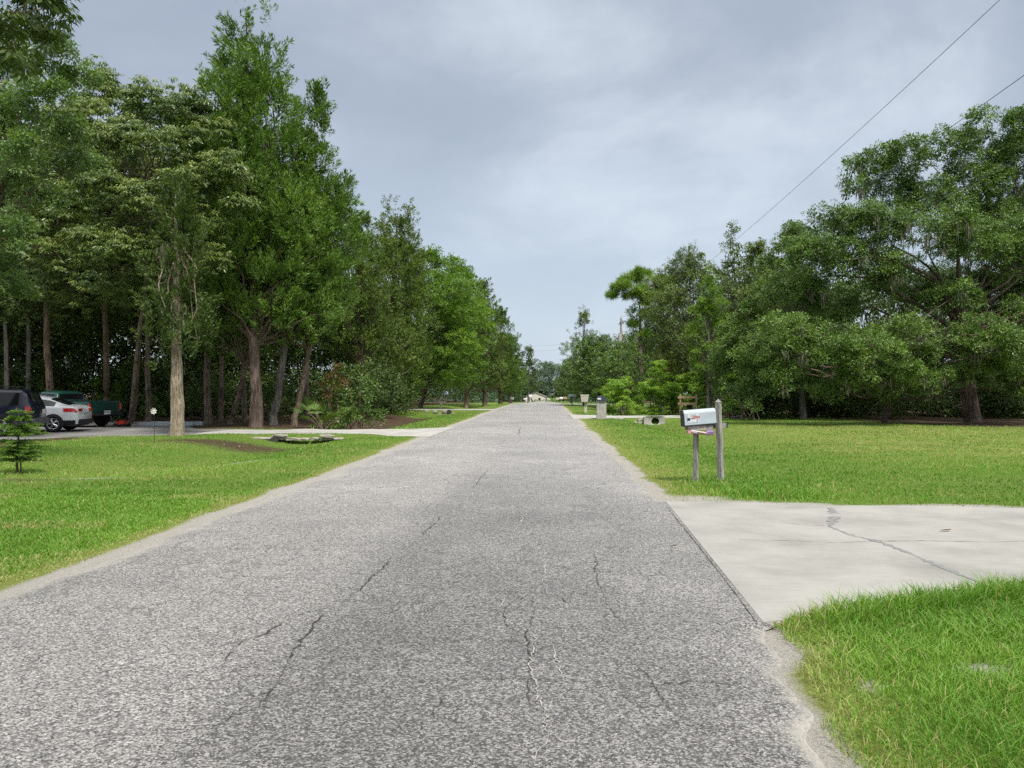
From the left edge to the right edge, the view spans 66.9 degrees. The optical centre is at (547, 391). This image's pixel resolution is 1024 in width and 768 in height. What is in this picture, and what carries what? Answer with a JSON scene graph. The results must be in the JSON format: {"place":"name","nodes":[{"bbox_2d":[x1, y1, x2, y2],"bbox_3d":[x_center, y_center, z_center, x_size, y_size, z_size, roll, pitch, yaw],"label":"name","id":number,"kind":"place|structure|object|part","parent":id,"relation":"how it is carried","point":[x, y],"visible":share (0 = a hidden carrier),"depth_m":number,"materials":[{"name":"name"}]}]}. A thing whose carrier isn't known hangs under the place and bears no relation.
{"place":"outdoors","nodes":[
{"label":"outdoors","id":0,"kind":"place"},
{"bbox_2d":[195,427,453,436],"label":"driveway","id":1,"kind":"structure","parent":0,"point":[425,432],"depth_m":30.72,"materials":[{"name":"concrete"}]},
{"bbox_2d":[0,401,825,767],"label":"road","id":2,"kind":"structure","parent":0,"point":[522,585],"depth_m":4.98,"materials":[{"name":"grey asphalt"}]},
{"bbox_2d":[404,409,498,409],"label":"driveway","id":3,"kind":"structure","parent":0,"point":[454,409],"depth_m":68.08,"materials":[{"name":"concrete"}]},
{"bbox_2d":[0,394,1023,767],"bbox_3d":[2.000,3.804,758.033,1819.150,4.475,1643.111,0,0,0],"label":"ground","id":4,"kind":"structure","parent":0,"point":[820,744],"depth_m":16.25,"materials":[{"name":"green plant"}]},
{"bbox_2d":[0,159,33,387],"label":"broadleaf tree","id":5,"kind":"object","parent":4,"relation":"on","point":[6,362],"visible":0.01,"depth_m":43.86,"materials":[{"name":"brown plant"}]},
{"bbox_2d":[0,408,51,473],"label":"conifer sapling","id":6,"kind":"object","parent":4,"relation":"on","point":[17,432],"visible":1,"depth_m":15.32,"materials":[{"name":"green plant"}]},
{"bbox_2d":[0,0,84,86],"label":"broadleaf tree","id":7,"kind":"object","parent":4,"relation":"on","point":[43,32],"visible":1,"depth_m":15.47,"materials":[{"name":"green plant"}]},
{"bbox_2d":[0,188,91,388],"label":"broadleaf tree","id":8,"kind":"object","parent":4,"relation":"on","point":[29,354],"visible":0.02,"depth_m":45.94,"materials":[{"name":"brown plant"}]},
{"bbox_2d":[0,34,112,300],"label":"broadleaf tree","id":9,"kind":"object","parent":4,"relation":"on","point":[65,78],"visible":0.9,"depth_m":24.78,"materials":[{"name":"green plant"}]},
{"bbox_2d":[37,379,81,391],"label":"shrub","id":10,"kind":"object","parent":4,"relation":"on","point":[58,384],"visible":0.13,"depth_m":47.95,"materials":[{"name":"green plant"}]},
{"bbox_2d":[0,125,129,390],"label":"broadleaf tree","id":11,"kind":"object","parent":4,"relation":"on","point":[12,307],"visible":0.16,"depth_m":40.77,"materials":[{"name":"green plant"}]},
{"bbox_2d":[1,54,168,419],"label":"broadleaf tree","id":12,"kind":"object","parent":4,"relation":"on","point":[50,276],"visible":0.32,"depth_m":35.72,"materials":[{"name":"green plant"}]},
{"bbox_2d":[84,376,124,418],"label":"shrub","id":13,"kind":"object","parent":4,"relation":"on","point":[97,383],"visible":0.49,"depth_m":46.00,"materials":[{"name":"green plant"}]},
{"bbox_2d":[0,422,232,439],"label":"parking pad","id":14,"kind":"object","parent":4,"relation":"on","point":[108,429],"visible":0.46,"depth_m":31.17,"materials":[{"name":"concrete"}]},
{"bbox_2d":[0,386,48,436],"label":"parked car","id":15,"kind":"object","parent":14,"relation":"on","point":[29,400],"visible":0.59,"depth_m":27.40,"materials":[{"name":"blue paint"}]},
{"bbox_3d":[-18.956,0.251,27.276,0.780,0.463,0.169,0,0,-17],"label":"side window","id":16,"kind":"part","parent":15,"relation":"part of","materials":[{"name":"black glass"}]},
{"bbox_3d":[-18.615,0.189,28.163,0.150,0.364,1.165,0,0,-17],"label":"rear window","id":17,"kind":"part","parent":15,"relation":"part of","materials":[{"name":"black glass"}]},
{"bbox_2d":[34,395,91,431],"bbox_3d":[-20.976,0.853,31.105,4.449,1.470,2.120,0,0,-13],"label":"parked car","id":18,"kind":"object","parent":14,"relation":"on","point":[64,414],"visible":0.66,"depth_m":30.70,"materials":[{"name":"white paint"}]},
{"bbox_3d":[-19.993,0.413,30.582,1.020,0.334,0.242,0,0,-13],"label":"side window","id":19,"kind":"part","parent":18,"relation":"part of","materials":[{"name":"grey glass"}]},
{"bbox_3d":[-19.531,0.386,31.428,0.710,0.287,1.164,0,0,-13],"label":"rear window","id":20,"kind":"part","parent":18,"relation":"part of","materials":[{"name":"black glass"}]},
{"bbox_2d":[39,391,122,425],"bbox_3d":[-22.165,0.768,35.413,5.357,1.640,1.850,0,0,19],"label":"pickup truck","id":21,"kind":"object","parent":14,"relation":"on","point":[103,411],"visible":0.37,"depth_m":34.95,"materials":[{"name":"green paint"}]},
{"bbox_3d":[-21.651,0.228,35.240,0.020,0.260,1.160,0,0,19],"label":"rear window","id":22,"kind":"part","parent":21,"relation":"part of","materials":[{"name":"black glass"}]},
{"bbox_2d":[112,410,134,426],"bbox_3d":[-18.895,1.222,34.600,0.810,0.757,0.460,0,0,0],"label":"garden mower","id":23,"kind":"object","parent":14,"relation":"on","point":[122,423],"visible":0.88,"depth_m":34.45,"materials":[{"name":"red plastic"}]},
{"bbox_2d":[139,422,193,425],"bbox_3d":[-17.899,1.509,36.400,2.527,0.180,0.100,0,0,0],"label":"grey board","id":24,"kind":"object","parent":14,"relation":"on","point":[162,423],"visible":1,"depth_m":36.35,"materials":[{"name":"grey wood"}]},
{"bbox_2d":[152,421,202,424],"bbox_3d":[-17.722,1.518,37.100,2.453,0.180,0.100,0,0,0],"label":"grey board","id":25,"kind":"object","parent":14,"relation":"on","point":[198,422],"visible":0.36,"depth_m":37.09,"materials":[{"name":"grey wood"}]},
{"bbox_2d":[103,151,165,421],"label":"broadleaf tree","id":26,"kind":"object","parent":4,"relation":"on","point":[148,416],"visible":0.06,"depth_m":40.86,"materials":[{"name":"brown plant"}]},
{"bbox_2d":[116,388,169,410],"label":"shrub","id":27,"kind":"object","parent":4,"relation":"on","point":[144,396],"visible":0.02,"depth_m":50.19,"materials":[{"name":"green plant"}]},
{"bbox_2d":[135,394,166,419],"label":"shrub","id":28,"kind":"object","parent":4,"relation":"on","point":[140,414],"visible":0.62,"depth_m":44.06,"materials":[{"name":"green plant"}]},
{"bbox_2d":[150,408,156,441],"bbox_3d":[-11.976,1.042,23.574,0.216,1.128,0.064,0,0,0],"label":"flower stake","id":29,"kind":"object","parent":4,"relation":"on","point":[153,410],"visible":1,"depth_m":23.57,"materials":[{"name":"white plastic"}]},
{"bbox_2d":[56,74,263,423],"bbox_3d":[-17.395,-5.939,32.956,12.588,15.614,5.760,0,0,36],"label":"broadleaf tree","id":30,"kind":"object","parent":4,"relation":"on","point":[128,139],"visible":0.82,"depth_m":31.54,"materials":[{"name":"green plant"}]},
{"bbox_2d":[129,167,225,435],"bbox_3d":[-13.508,-3.347,28.550,3.352,10.392,3.415,0,0,0],"label":"cedar tree","id":31,"kind":"object","parent":4,"relation":"on","point":[178,231],"visible":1,"depth_m":28.34,"materials":[{"name":"green plant"}]},
{"bbox_2d":[139,118,231,423],"bbox_3d":[-17.340,-6.284,38.845,6.469,16.276,6.758,0,0,22],"label":"cedar tree","id":32,"kind":"object","parent":4,"relation":"on","point":[207,393],"depth_m":38.71,"materials":[{"name":"brown plant"}]},
{"bbox_2d":[183,379,234,419],"bbox_3d":[-19.549,0.496,43.991,2.976,2.447,3.345,0,0,33],"label":"shrub","id":33,"kind":"object","parent":4,"relation":"on","point":[189,401],"visible":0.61,"depth_m":43.65,"materials":[{"name":"green plant"}]},
{"bbox_2d":[0,352,421,418],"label":"undergrowth","id":34,"kind":"object","parent":4,"relation":"on","point":[387,395],"visible":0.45,"depth_m":48.22,"materials":[{"name":"green plant"}]},
{"bbox_2d":[218,345,223,420],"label":"broadleaf tree","id":35,"kind":"object","parent":4,"relation":"on","point":[221,395],"visible":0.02,"depth_m":42.89,"materials":[{"name":"brown plant"}]},
{"bbox_2d":[0,85,479,403],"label":"woods","id":36,"kind":"object","parent":4,"relation":"on","point":[69,344],"visible":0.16,"depth_m":53.86,"materials":[{"name":"green plant"}]},
{"bbox_2d":[241,342,247,421],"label":"broadleaf tree","id":37,"kind":"object","parent":4,"relation":"on","point":[244,408],"visible":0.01,"depth_m":40.91,"materials":[{"name":"brown plant"}]},
{"bbox_2d":[181,195,322,423],"bbox_3d":[-14.093,-3.416,36.600,6.228,10.544,8.980,0,0,-34],"label":"cedar tree","id":38,"kind":"object","parent":4,"relation":"on","point":[229,343],"visible":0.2,"depth_m":35.25,"materials":[{"name":"green plant"}]},
{"bbox_2d":[149,0,360,426],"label":"cedar tree","id":39,"kind":"object","parent":4,"relation":"on","point":[245,87],"visible":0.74,"depth_m":34.16,"materials":[{"name":"green plant"}]},
{"bbox_2d":[246,378,316,420],"bbox_3d":[-15.158,0.450,43.403,4.240,2.656,3.763,0,0,-21],"label":"shrub","id":40,"kind":"object","parent":4,"relation":"on","point":[269,394],"visible":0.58,"depth_m":42.94,"materials":[{"name":"green plant"}]},
{"bbox_2d":[228,74,348,424],"bbox_3d":[-12.703,-6.625,37.069,5.896,16.917,6.555,0,0,-34],"label":"cedar tree","id":41,"kind":"object","parent":4,"relation":"on","point":[318,107],"visible":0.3,"depth_m":36.62,"materials":[{"name":"green plant"}]},
{"bbox_2d":[250,434,343,442],"bbox_3d":[-9.150,1.750,28.257,3.409,0.399,0.453,0,0,0],"label":"stone headwall","id":42,"kind":"object","parent":4,"relation":"on","point":[276,437],"visible":0.91,"depth_m":28.14,"materials":[{"name":"grey stone"}]},
{"bbox_2d":[234,168,381,424],"bbox_3d":[-11.321,-4.789,37.509,6.637,13.268,6.463,0,0,0],"label":"cedar tree","id":43,"kind":"object","parent":4,"relation":"on","point":[353,219],"visible":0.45,"depth_m":37.15,"materials":[{"name":"green plant"}]},
{"bbox_2d":[304,229,337,420],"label":"broadleaf tree","id":44,"kind":"object","parent":4,"relation":"on","point":[307,391],"visible":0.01,"depth_m":41.92,"materials":[{"name":"brown plant"}]},
{"bbox_2d":[293,397,353,428],"bbox_3d":[-10.064,0.964,35.013,2.786,1.669,2.469,0,0,-35],"label":"palmetto","id":45,"kind":"object","parent":4,"relation":"on","point":[316,409],"visible":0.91,"depth_m":34.73,"materials":[{"name":"green plant"}]},
{"bbox_2d":[314,362,349,424],"bbox_3d":[-10.316,0.204,37.176,1.926,3.240,1.428,0,0,0],"label":"shrub","id":46,"kind":"object","parent":4,"relation":"on","point":[329,397],"visible":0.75,"depth_m":37.08,"materials":[{"name":"green plant"}]},
{"bbox_2d":[309,407,361,429],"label":"shrub","id":47,"kind":"object","parent":4,"relation":"on","point":[338,424],"visible":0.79,"depth_m":35.35,"materials":[{"name":"green plant"}]},
{"bbox_2d":[321,360,388,429],"bbox_3d":[-9.294,0.233,37.393,3.178,3.540,2.964,0,0,0],"label":"shrub","id":48,"kind":"object","parent":4,"relation":"on","point":[367,409],"visible":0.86,"depth_m":37.11,"materials":[{"name":"green plant"}]},
{"bbox_2d":[319,211,421,413],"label":"cedar tree","id":49,"kind":"object","parent":4,"relation":"on","point":[366,312],"visible":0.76,"depth_m":51.45,"materials":[{"name":"green plant"}]},
{"bbox_2d":[334,194,443,407],"bbox_3d":[-12.409,-7.047,61.660,8.335,17.791,8.231,0,0,24],"label":"cedar tree","id":50,"kind":"object","parent":4,"relation":"on","point":[400,251],"visible":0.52,"depth_m":61.43,"materials":[{"name":"green plant"}]},
{"bbox_2d":[389,243,485,408],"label":"maple tree","id":51,"kind":"object","parent":4,"relation":"on","point":[441,298],"visible":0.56,"depth_m":69.34,"materials":[{"name":"green plant"}]},
{"bbox_2d":[424,410,453,413],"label":"stone headwall","id":52,"kind":"object","parent":4,"relation":"on","point":[443,411],"visible":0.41,"depth_m":66.46,"materials":[{"name":"grey stone"}]},
{"bbox_2d":[416,252,496,407],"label":"maple tree","id":53,"kind":"object","parent":4,"relation":"on","point":[457,265],"visible":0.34,"depth_m":75.29,"materials":[{"name":"green plant"}]},
{"bbox_2d":[439,264,498,407],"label":"broadleaf tree","id":54,"kind":"object","parent":4,"relation":"on","point":[482,377],"visible":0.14,"depth_m":89.81,"materials":[{"name":"green plant"}]},
{"bbox_2d":[462,277,510,406],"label":"cedar tree","id":55,"kind":"object","parent":4,"relation":"on","point":[494,356],"visible":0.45,"depth_m":95.71,"materials":[{"name":"green plant"}]},
{"bbox_2d":[473,305,527,403],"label":"cedar tree","id":56,"kind":"object","parent":4,"relation":"on","point":[509,361],"visible":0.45,"depth_m":105.42,"materials":[{"name":"green plant"}]},
{"bbox_2d":[489,332,529,402],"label":"cedar tree","id":57,"kind":"object","parent":4,"relation":"on","point":[520,389],"visible":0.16,"depth_m":121.62,"materials":[{"name":"green plant"}]},
{"bbox_2d":[517,344,541,402],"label":"broadleaf tree","id":58,"kind":"object","parent":4,"relation":"on","point":[530,362],"visible":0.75,"depth_m":164.75,"materials":[{"name":"green plant"}]},
{"bbox_2d":[526,393,544,401],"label":"house","id":59,"kind":"structure","parent":4,"relation":"on","point":[537,396],"depth_m":431.00,"materials":[{"name":"beige paint"}]},
{"bbox_2d":[425,354,658,402],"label":"woods","id":60,"kind":"object","parent":4,"relation":"on","point":[546,387],"visible":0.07,"depth_m":454.47,"materials":[{"name":"green plant"}]},
{"bbox_2d":[552,356,585,402],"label":"broadleaf tree","id":61,"kind":"object","parent":4,"relation":"on","point":[565,384],"visible":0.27,"depth_m":149.26,"materials":[{"name":"green plant"}]},
{"bbox_2d":[568,394,575,405],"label":"mailbox","id":62,"kind":"object","parent":4,"relation":"on","point":[572,395],"visible":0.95,"depth_m":87.81,"materials":[{"name":"grey metal"}]},
{"bbox_2d":[561,305,598,405],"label":"broadleaf tree","id":63,"kind":"object","parent":4,"relation":"on","point":[583,322],"visible":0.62,"depth_m":91.86,"materials":[{"name":"green plant"}]},
{"bbox_2d":[580,395,588,412],"bbox_3d":[2.796,0.900,58.000,0.620,1.343,0.640,0,0,0],"label":"mailbox","id":64,"kind":"object","parent":4,"relation":"on","point":[584,398],"visible":1,"depth_m":57.72,"materials":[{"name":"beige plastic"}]},
{"bbox_2d":[553,329,647,405],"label":"oak tree","id":65,"kind":"object","parent":4,"relation":"on","point":[591,347],"visible":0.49,"depth_m":86.76,"materials":[{"name":"green plant"}]},
{"bbox_2d":[596,396,606,418],"bbox_3d":[3.184,0.926,45.572,0.620,1.371,0.656,0,0,0],"label":"brick mailbox","id":66,"kind":"object","parent":4,"relation":"on","point":[601,407],"visible":0.98,"depth_m":45.34,"materials":[{"name":"white brick"}]},
{"bbox_2d":[618,317,621,357],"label":"utility pole","id":67,"kind":"object","parent":4,"relation":"on","point":[620,337],"visible":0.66,"depth_m":86.89,"materials":[{"name":"grey wood"}]},
{"bbox_2d":[636,1,997,311],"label":"overhead wire","id":68,"kind":"object","parent":67,"relation":"attached to","point":[857,131],"visible":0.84,"depth_m":19.96,"materials":[{"name":"black metal"}]},
{"bbox_2d":[628,75,1023,333],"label":"overhead wire","id":69,"kind":"object","parent":67,"relation":"attached to","point":[877,178],"visible":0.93,"depth_m":17.95,"materials":[{"name":"black metal"}]},
{"bbox_2d":[631,156,1023,344],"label":"overhead wire","id":70,"kind":"object","parent":67,"relation":"attached to","point":[873,234],"visible":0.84,"depth_m":18.24,"materials":[{"name":"black metal"}]},
{"bbox_2d":[589,337,656,411],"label":"broadleaf tree","id":71,"kind":"object","parent":4,"relation":"on","point":[614,359],"visible":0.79,"depth_m":69.36,"materials":[{"name":"green plant"}]},
{"bbox_2d":[599,376,648,415],"bbox_3d":[5.117,0.391,51.881,3.456,2.972,3.681,0,0,0],"label":"shrub","id":72,"kind":"object","parent":4,"relation":"on","point":[619,394],"visible":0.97,"depth_m":51.38,"materials":[{"name":"green plant"}]},
{"bbox_2d":[614,418,641,422],"bbox_3d":[4.596,1.707,45.706,2.009,0.360,0.385,0,0,0],"label":"rubble headwall","id":73,"kind":"object","parent":4,"relation":"on","point":[639,420],"visible":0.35,"depth_m":45.56,"materials":[{"name":"concrete"}]},
{"bbox_2d":[604,263,687,408],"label":"pine tree","id":74,"kind":"object","parent":4,"relation":"on","point":[625,282],"visible":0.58,"depth_m":71.70,"materials":[{"name":"green plant"}]},
{"bbox_2d":[643,416,664,424],"bbox_3d":[6.300,1.700,46.260,1.240,0.540,1.680,0,0,0],"label":"concrete culvert","id":75,"kind":"object","parent":4,"relation":"on","point":[648,419],"visible":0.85,"depth_m":45.46,"materials":[{"name":"grey concrete"}]},
{"bbox_2d":[637,359,677,415],"bbox_3d":[7.609,-0.207,54.056,2.880,4.129,3.258,0,0,22],"label":"shrub","id":76,"kind":"object","parent":4,"relation":"on","point":[659,391],"visible":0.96,"depth_m":53.81,"materials":[{"name":"green plant"}]},
{"bbox_2d":[619,270,698,407],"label":"oak tree","id":77,"kind":"object","parent":4,"relation":"on","point":[649,349],"visible":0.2,"depth_m":73.48,"materials":[{"name":"green plant"}]},
{"bbox_2d":[651,337,684,409],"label":"broadleaf tree","id":78,"kind":"object","parent":4,"relation":"on","point":[668,368],"visible":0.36,"depth_m":59.95,"materials":[{"name":"green plant"}]},
{"bbox_2d":[656,381,697,413],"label":"shrub","id":79,"kind":"object","parent":4,"relation":"on","point":[672,397],"visible":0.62,"depth_m":55.25,"materials":[{"name":"green plant"}]},
{"bbox_2d":[636,239,737,409],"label":"oak tree","id":80,"kind":"object","parent":4,"relation":"on","point":[681,274],"visible":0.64,"depth_m":59.27,"materials":[{"name":"green plant"}]},
{"bbox_2d":[678,394,696,414],"bbox_3d":[9.397,0.880,51.880,1.294,1.440,0.140,0,0,0],"label":"wooden fence","id":81,"kind":"object","parent":4,"relation":"on","point":[680,397],"visible":0.82,"depth_m":51.81,"materials":[{"name":"beige wood"}]},
{"bbox_2d":[662,369,718,413],"bbox_3d":[10.624,0.087,57.436,4.090,3.489,4.740,0,0,-21],"label":"shrub","id":82,"kind":"object","parent":4,"relation":"on","point":[689,385],"visible":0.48,"depth_m":57.09,"materials":[{"name":"green plant"}]},
{"bbox_2d":[680,399,727,481],"bbox_3d":[2.771,0.963,13.615,0.835,1.679,0.253,0,0,-2],"label":"mailbox","id":83,"kind":"object","parent":4,"relation":"on","point":[702,419],"visible":0.98,"depth_m":13.55,"materials":[{"name":"grey wood"}]},
{"bbox_2d":[687,430,713,440],"bbox_3d":[2.675,0.762,13.505,0.463,0.197,0.149,0,0,0],"label":"paper bundle","id":84,"kind":"object","parent":83,"relation":"hanging from","point":[709,432],"visible":1,"depth_m":13.46,"materials":[{"name":"white paper"}]},
{"bbox_2d":[682,266,735,407],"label":"broadleaf tree","id":85,"kind":"object","parent":4,"relation":"on","point":[707,305],"visible":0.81,"depth_m":50.84,"materials":[{"name":"green plant"}]},
{"bbox_2d":[713,220,751,410],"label":"broadleaf tree","id":86,"kind":"object","parent":4,"relation":"on","point":[734,231],"visible":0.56,"depth_m":61.86,"materials":[{"name":"green plant"}]},
{"bbox_2d":[719,370,748,418],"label":"shrub","id":87,"kind":"object","parent":4,"relation":"on","point":[730,375],"visible":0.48,"depth_m":46.36,"materials":[{"name":"green plant"}]},
{"bbox_2d":[702,300,792,417],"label":"broadleaf tree","id":88,"kind":"object","parent":4,"relation":"on","point":[724,343],"visible":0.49,"depth_m":46.45,"materials":[{"name":"green plant"}]},
{"bbox_2d":[721,375,777,420],"bbox_3d":[11.112,0.362,43.237,3.135,2.642,2.692,0,0,-35],"label":"shrub","id":89,"kind":"object","parent":4,"relation":"on","point":[766,392],"visible":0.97,"depth_m":43.08,"materials":[{"name":"green plant"}]},
{"bbox_2d":[712,237,790,376],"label":"broadleaf tree","id":90,"kind":"object","parent":4,"relation":"on","point":[757,249],"visible":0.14,"depth_m":53.70,"materials":[{"name":"green plant"}]},
{"bbox_2d":[729,219,862,418],"bbox_3d":[14.812,-4.220,46.075,7.863,12.124,7.246,0,0,0],"label":"oak tree","id":91,"kind":"object","parent":4,"relation":"on","point":[777,262],"visible":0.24,"depth_m":45.35,"materials":[{"name":"green plant"}]},
{"bbox_2d":[584,243,1023,402],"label":"woods","id":92,"kind":"object","parent":4,"relation":"on","point":[884,303],"visible":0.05,"depth_m":66.53,"materials":[{"name":"green plant"}]},
{"bbox_2d":[694,360,1023,418],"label":"undergrowth","id":93,"kind":"object","parent":4,"relation":"on","point":[998,404],"visible":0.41,"depth_m":47.22,"materials":[{"name":"green plant"}]},
{"bbox_2d":[728,276,1023,422],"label":"oak tree","id":94,"kind":"object","parent":4,"relation":"on","point":[886,373],"visible":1,"depth_m":36.48,"materials":[{"name":"green plant"}]},
{"bbox_2d":[759,187,1023,421],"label":"oak tree","id":95,"kind":"object","parent":4,"relation":"on","point":[956,230],"visible":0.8,"depth_m":39.80,"materials":[{"name":"green plant"}]},
{"bbox_2d":[834,102,1023,326],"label":"oak tree","id":96,"kind":"object","parent":4,"relation":"on","point":[1009,148],"visible":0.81,"depth_m":45.54,"materials":[{"name":"green plant"}]},
{"bbox_2d":[0,0,1023,393],"label":"sky","id":97,"kind":"structure","parent":0,"point":[557,148],"materials":[{"name":"grey"}]},
{"bbox_2d":[559,404,654,404],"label":"driveway","id":98,"kind":"structure","parent":0,"point":[592,404],"depth_m":95.00,"materials":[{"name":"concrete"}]},
{"bbox_2d":[569,414,759,418],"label":"driveway","id":99,"kind":"structure","parent":0,"point":[607,416],"depth_m":48.97,"materials":[{"name":"concrete"}]},
{"bbox_2d":[666,501,1023,622],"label":"driveway","id":100,"kind":"structure","parent":0,"point":[773,561],"depth_m":7.93,"materials":[{"name":"concrete"}]}
]}

